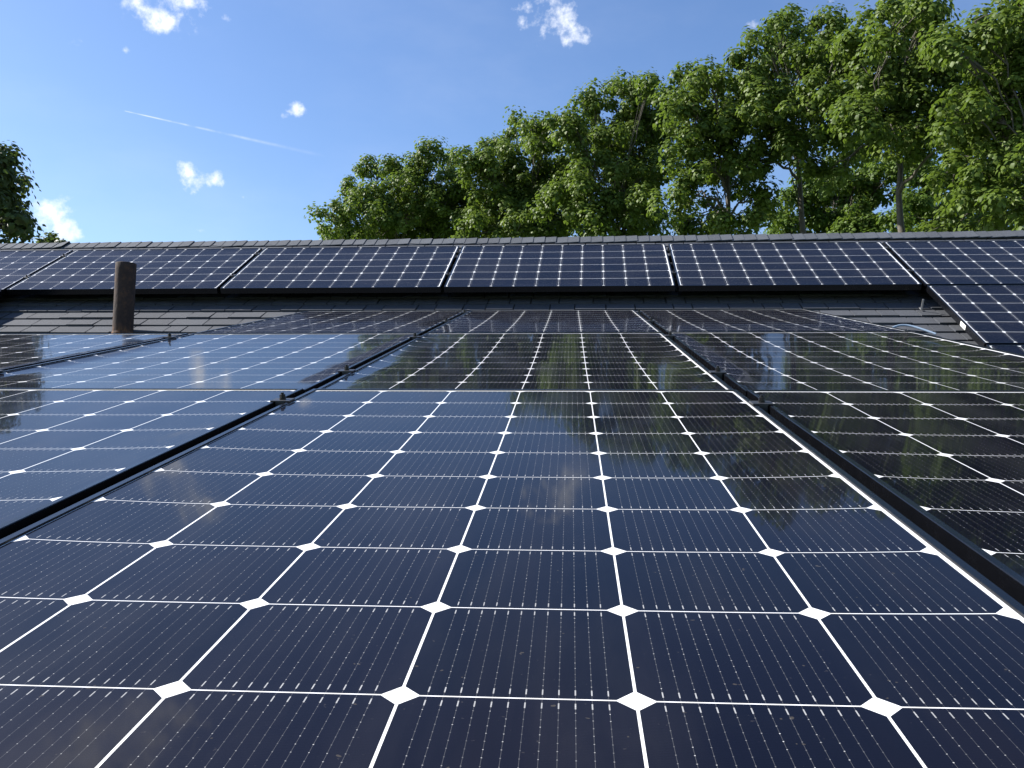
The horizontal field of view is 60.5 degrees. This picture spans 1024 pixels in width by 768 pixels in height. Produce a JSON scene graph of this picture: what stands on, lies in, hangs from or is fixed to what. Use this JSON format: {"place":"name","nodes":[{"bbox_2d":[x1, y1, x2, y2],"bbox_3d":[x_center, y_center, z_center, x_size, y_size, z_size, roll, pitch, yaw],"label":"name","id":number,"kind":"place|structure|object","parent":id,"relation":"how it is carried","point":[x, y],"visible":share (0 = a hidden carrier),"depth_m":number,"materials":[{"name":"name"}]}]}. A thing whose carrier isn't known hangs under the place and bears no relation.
{"place":"outdoors","nodes":[
{"label":"outdoors","id":0,"kind":"place"},
{"bbox_2d":[0,0,1021,242],"label":"sky","id":1,"kind":"structure","parent":0,"point":[134,120],"materials":[{"name":"blue"}]},
{"label":"ground","id":2,"kind":"structure","parent":0,"visible":0},
{"bbox_2d":[0,140,45,243],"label":"broadleaf tree","id":3,"kind":"object","parent":2,"relation":"on","point":[17,220],"visible":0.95,"depth_m":14.55,"materials":[{"name":"green plant"}]},
{"bbox_2d":[34,231,66,242],"bbox_3d":[-8.994,1.329,16.726,0.746,8.658,0.671,0,-4,4],"label":"sapling","id":4,"kind":"object","parent":2,"relation":"on","point":[51,238],"visible":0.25,"depth_m":16.97,"materials":[{"name":"green plant"}]},
{"bbox_2d":[304,136,497,239],"bbox_3d":[-3.397,-0.635,26.811,6.109,14.166,4.783,0,-4,4],"label":"maple tree","id":5,"kind":"object","parent":2,"relation":"on","point":[406,207],"visible":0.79,"depth_m":26.02,"materials":[{"name":"green plant"}]},
{"bbox_2d":[0,230,1023,344],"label":"house","id":6,"kind":"structure","parent":2,"relation":"on","point":[93,314],"depth_m":6.35,"materials":[{"name":"tile"}]},
{"bbox_2d":[111,261,136,332],"bbox_3d":[-2.655,-0.509,6.005,0.142,0.640,0.142,1,-4,4],"label":"vent pipe","id":7,"kind":"object","parent":6,"relation":"on","point":[124,297],"visible":0.74,"depth_m":5.96,"materials":[{"name":"metal"}]},
{"bbox_2d":[893,324,935,334],"bbox_3d":[2.470,-0.334,5.515,0.350,0.039,0.142,0,26,5],"label":"cable","id":8,"kind":"object","parent":6,"relation":"on","point":[916,327],"visible":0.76,"depth_m":5.53,"materials":[{"name":"plastic"}]},
{"bbox_2d":[986,345,1023,354],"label":"solar panel","id":9,"kind":"object","parent":6,"relation":"on","point":[1018,349],"visible":0.31,"depth_m":4.96,"materials":[{"name":"glass"}]},
{"bbox_2d":[447,105,576,238],"bbox_3d":[0.133,-1.031,24.780,4.096,14.696,4.654,0,-4,4],"label":"maple tree","id":10,"kind":"object","parent":2,"relation":"on","point":[510,179],"visible":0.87,"depth_m":24.34,"materials":[{"name":"green plant"}]},
{"bbox_2d":[525,67,685,236],"bbox_3d":[2.627,-1.157,22.684,4.561,14.669,5.012,0,-4,4],"label":"maple tree","id":11,"kind":"object","parent":2,"relation":"on","point":[631,175],"visible":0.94,"depth_m":22.00,"materials":[{"name":"green plant"}]},
{"bbox_2d":[646,54,795,235],"bbox_3d":[4.894,-1.235,20.586,3.679,14.544,4.412,0,-4,4],"label":"maple tree","id":12,"kind":"object","parent":2,"relation":"on","point":[711,122],"visible":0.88,"depth_m":19.55,"materials":[{"name":"green plant"}]},
{"bbox_2d":[713,1,874,233],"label":"maple tree","id":13,"kind":"object","parent":2,"relation":"on","point":[771,107],"visible":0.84,"depth_m":19.02,"materials":[{"name":"green plant"}]},
{"bbox_2d":[763,151,918,234],"bbox_3d":[9.502,-0.376,25.260,4.497,13.576,4.785,0,-4,4],"label":"background tree","id":14,"kind":"object","parent":2,"relation":"on","point":[851,213],"visible":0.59,"depth_m":24.86,"materials":[{"name":"green plant"}]},
{"bbox_2d":[811,0,974,232],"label":"maple tree","id":15,"kind":"object","parent":2,"relation":"on","point":[899,126],"visible":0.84,"depth_m":16.74,"materials":[{"name":"green plant"}]},
{"bbox_2d":[875,158,1013,232],"bbox_3d":[11.624,-0.208,23.296,3.582,12.991,4.606,-1,-5,19],"label":"background tree","id":16,"kind":"object","parent":2,"relation":"on","point":[919,206],"visible":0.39,"depth_m":23.16,"materials":[{"name":"green plant"}]},
{"bbox_2d":[913,0,1023,231],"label":"maple tree","id":17,"kind":"object","parent":2,"relation":"on","point":[990,173],"visible":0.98,"depth_m":14.26,"materials":[{"name":"green plant"}]},
{"bbox_3d":[-0.400,-0.080,3.524,4.160,0.129,0.110,0,8,4],"label":"rail","id":18,"kind":"object","parent":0,"visible":0},
{"bbox_2d":[162,333,176,338],"bbox_3d":[-1.378,-0.185,3.534,0.042,0.041,0.038,0,8,6],"label":"panel clamp","id":19,"kind":"object","parent":18,"relation":"attached to","point":[168,336],"visible":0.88,"depth_m":3.53,"materials":[{"name":"grey metal"}]},
{"bbox_2d":[409,332,420,339],"bbox_3d":[-0.382,-0.183,3.458,0.042,0.041,0.038,0,8,5],"label":"panel clamp","id":20,"kind":"object","parent":18,"relation":"attached to","point":[414,336],"visible":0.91,"depth_m":3.45,"materials":[{"name":"grey metal"}]},
{"bbox_2d":[664,331,675,340],"bbox_3d":[0.616,-0.185,3.421,0.042,0.041,0.038,0,8,2],"label":"panel clamp","id":21,"kind":"object","parent":18,"relation":"attached to","point":[670,335],"visible":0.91,"depth_m":3.40,"materials":[{"name":"grey metal"}]},
{"bbox_3d":[-0.506,0.112,1.949,4.160,0.084,0.110,0,8,4],"label":"rail","id":22,"kind":"object","parent":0,"visible":0},
{"bbox_2d":[270,392,294,406],"bbox_3d":[-0.488,0.038,1.870,0.042,0.041,0.038,0,8,4],"label":"panel clamp","id":23,"kind":"object","parent":22,"relation":"attached to","point":[282,399],"visible":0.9,"depth_m":1.86,"materials":[{"name":"grey metal"}]},
{"bbox_2d":[749,395,773,412],"bbox_3d":[0.506,0.042,1.783,0.042,0.041,0.038,0,8,3],"label":"panel clamp","id":24,"kind":"object","parent":22,"relation":"attached to","point":[762,403],"visible":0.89,"depth_m":1.76,"materials":[{"name":"grey metal"}]},
{"bbox_3d":[-0.471,0.048,2.474,4.160,0.099,0.110,0,8,4],"label":"rail","id":25,"kind":"object","parent":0,"visible":0},
{"bbox_2d":[0,333,187,370],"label":"solar panel","id":26,"kind":"object","parent":25,"relation":"attached to","point":[20,350],"visible":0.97,"depth_m":3.36,"materials":[{"name":"glass"}]},
{"bbox_2d":[0,333,420,392],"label":"solar panel","id":27,"kind":"object","parent":25,"relation":"attached to","point":[306,362],"visible":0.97,"depth_m":2.73,"materials":[{"name":"glass"}]},
{"bbox_2d":[338,365,355,375],"bbox_3d":[-0.453,-0.033,2.405,0.042,0.041,0.038,0,8,2],"label":"panel clamp","id":28,"kind":"object","parent":25,"relation":"attached to","point":[345,370],"visible":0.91,"depth_m":2.40,"materials":[{"name":"grey metal"}]},
{"bbox_2d":[317,332,732,388],"bbox_3d":[0.077,-0.078,2.836,0.975,0.043,1.619,0,8,4],"label":"solar panel","id":29,"kind":"object","parent":25,"relation":"attached to","point":[619,360],"visible":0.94,"depth_m":2.62,"materials":[{"name":"glass"}]},
{"bbox_2d":[709,366,726,379],"bbox_3d":[0.542,-0.028,2.313,0.042,0.041,0.038,0,8,5],"label":"panel clamp","id":30,"kind":"object","parent":25,"relation":"attached to","point":[717,372],"visible":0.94,"depth_m":2.29,"materials":[{"name":"grey metal"}]},
{"bbox_2d":[668,331,1023,396],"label":"solar panel","id":31,"kind":"object","parent":25,"relation":"attached to","point":[879,360],"visible":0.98,"depth_m":2.64,"materials":[{"name":"glass"}]},
{"label":"rail","id":32,"kind":"object","parent":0,"visible":0},
{"bbox_2d":[0,388,303,538],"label":"solar panel","id":33,"kind":"object","parent":32,"relation":"attached to","point":[61,449],"visible":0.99,"depth_m":1.55,"materials":[{"name":"glass"}]},
{"bbox_2d":[0,389,1023,767],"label":"solar panel","id":34,"kind":"object","parent":32,"relation":"on","point":[522,579],"visible":1,"depth_m":0.75,"materials":[{"name":"glass"}]},
{"bbox_2d":[747,390,1023,605],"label":"solar panel","id":35,"kind":"object","parent":32,"relation":"on","point":[945,468],"visible":0.97,"depth_m":1.34,"materials":[{"name":"glass"}]},
{"label":"rail","id":36,"kind":"object","parent":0,"visible":0},
{"bbox_2d":[197,310,466,335],"bbox_3d":[-0.812,-0.309,4.516,0.975,0.043,1.619,0,8,4],"label":"solar panel","id":37,"kind":"object","parent":36,"relation":"attached to","point":[422,322],"visible":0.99,"depth_m":4.39,"materials":[{"name":"glass"}]},
{"bbox_2d":[427,310,660,332],"bbox_3d":[0.185,-0.308,4.449,0.975,0.043,1.619,0,8,4],"label":"solar panel","id":38,"kind":"object","parent":36,"relation":"attached to","point":[524,321],"visible":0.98,"depth_m":4.32,"materials":[{"name":"glass"}]},
{"bbox_2d":[640,309,908,334],"bbox_3d":[1.181,-0.306,4.383,0.975,0.043,1.619,0,8,4],"label":"solar panel","id":39,"kind":"object","parent":36,"relation":"attached to","point":[665,322],"visible":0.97,"depth_m":4.25,"materials":[{"name":"glass"}]},
{"bbox_3d":[-0.418,-0.975,7.002,13.150,0.084,0.110,0,26,5],"label":"rail","id":40,"kind":"object","parent":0,"visible":0},
{"bbox_2d":[0,250,72,294],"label":"solar panel","id":41,"kind":"object","parent":40,"relation":"on","point":[16,266],"visible":0.98,"depth_m":7.12,"materials":[{"name":"glass"}]},
{"bbox_2d":[6,248,261,294],"bbox_3d":[-2.909,-0.894,6.895,1.619,0.044,0.975,0,26,5],"label":"solar panel","id":42,"kind":"object","parent":40,"relation":"on","point":[180,271],"visible":0.94,"depth_m":6.81,"materials":[{"name":"glass"}]},
{"bbox_2d":[220,246,459,293],"bbox_3d":[-1.272,-0.887,6.745,1.619,0.044,0.975,0,26,5],"label":"solar panel","id":43,"kind":"object","parent":40,"relation":"on","point":[414,269],"visible":1,"depth_m":6.64,"materials":[{"name":"glass"}]},
{"bbox_2d":[444,244,674,292],"bbox_3d":[0.365,-0.879,6.594,1.619,0.045,0.975,0,26,5],"label":"solar panel","id":44,"kind":"object","parent":40,"relation":"on","point":[586,268],"visible":1,"depth_m":6.49,"materials":[{"name":"glass"}]},
{"bbox_2d":[668,242,921,290],"bbox_3d":[2.002,-0.872,6.443,1.619,0.043,0.975,0,26,5],"label":"solar panel","id":45,"kind":"object","parent":40,"relation":"on","point":[819,266],"visible":1,"depth_m":6.34,"materials":[{"name":"glass"}]},
{"bbox_2d":[883,240,1023,289],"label":"solar panel","id":46,"kind":"object","parent":40,"relation":"on","point":[995,262],"visible":1,"depth_m":6.33,"materials":[{"name":"glass"}]},
{"label":"rail","id":47,"kind":"object","parent":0,"visible":0},
{"bbox_2d":[926,285,1023,346],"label":"solar panel","id":48,"kind":"object","parent":47,"relation":"attached to","point":[989,314],"visible":0.99,"depth_m":5.50,"materials":[{"name":"glass"}]},
{"bbox_2d":[960,321,965,329],"bbox_3d":[2.733,-0.354,5.322,0.003,0.028,0.080,0,26,5],"label":"sticker","id":49,"kind":"object","parent":48,"relation":"attached to","point":[962,325],"visible":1,"depth_m":5.33,"materials":[{"name":"white paper"}]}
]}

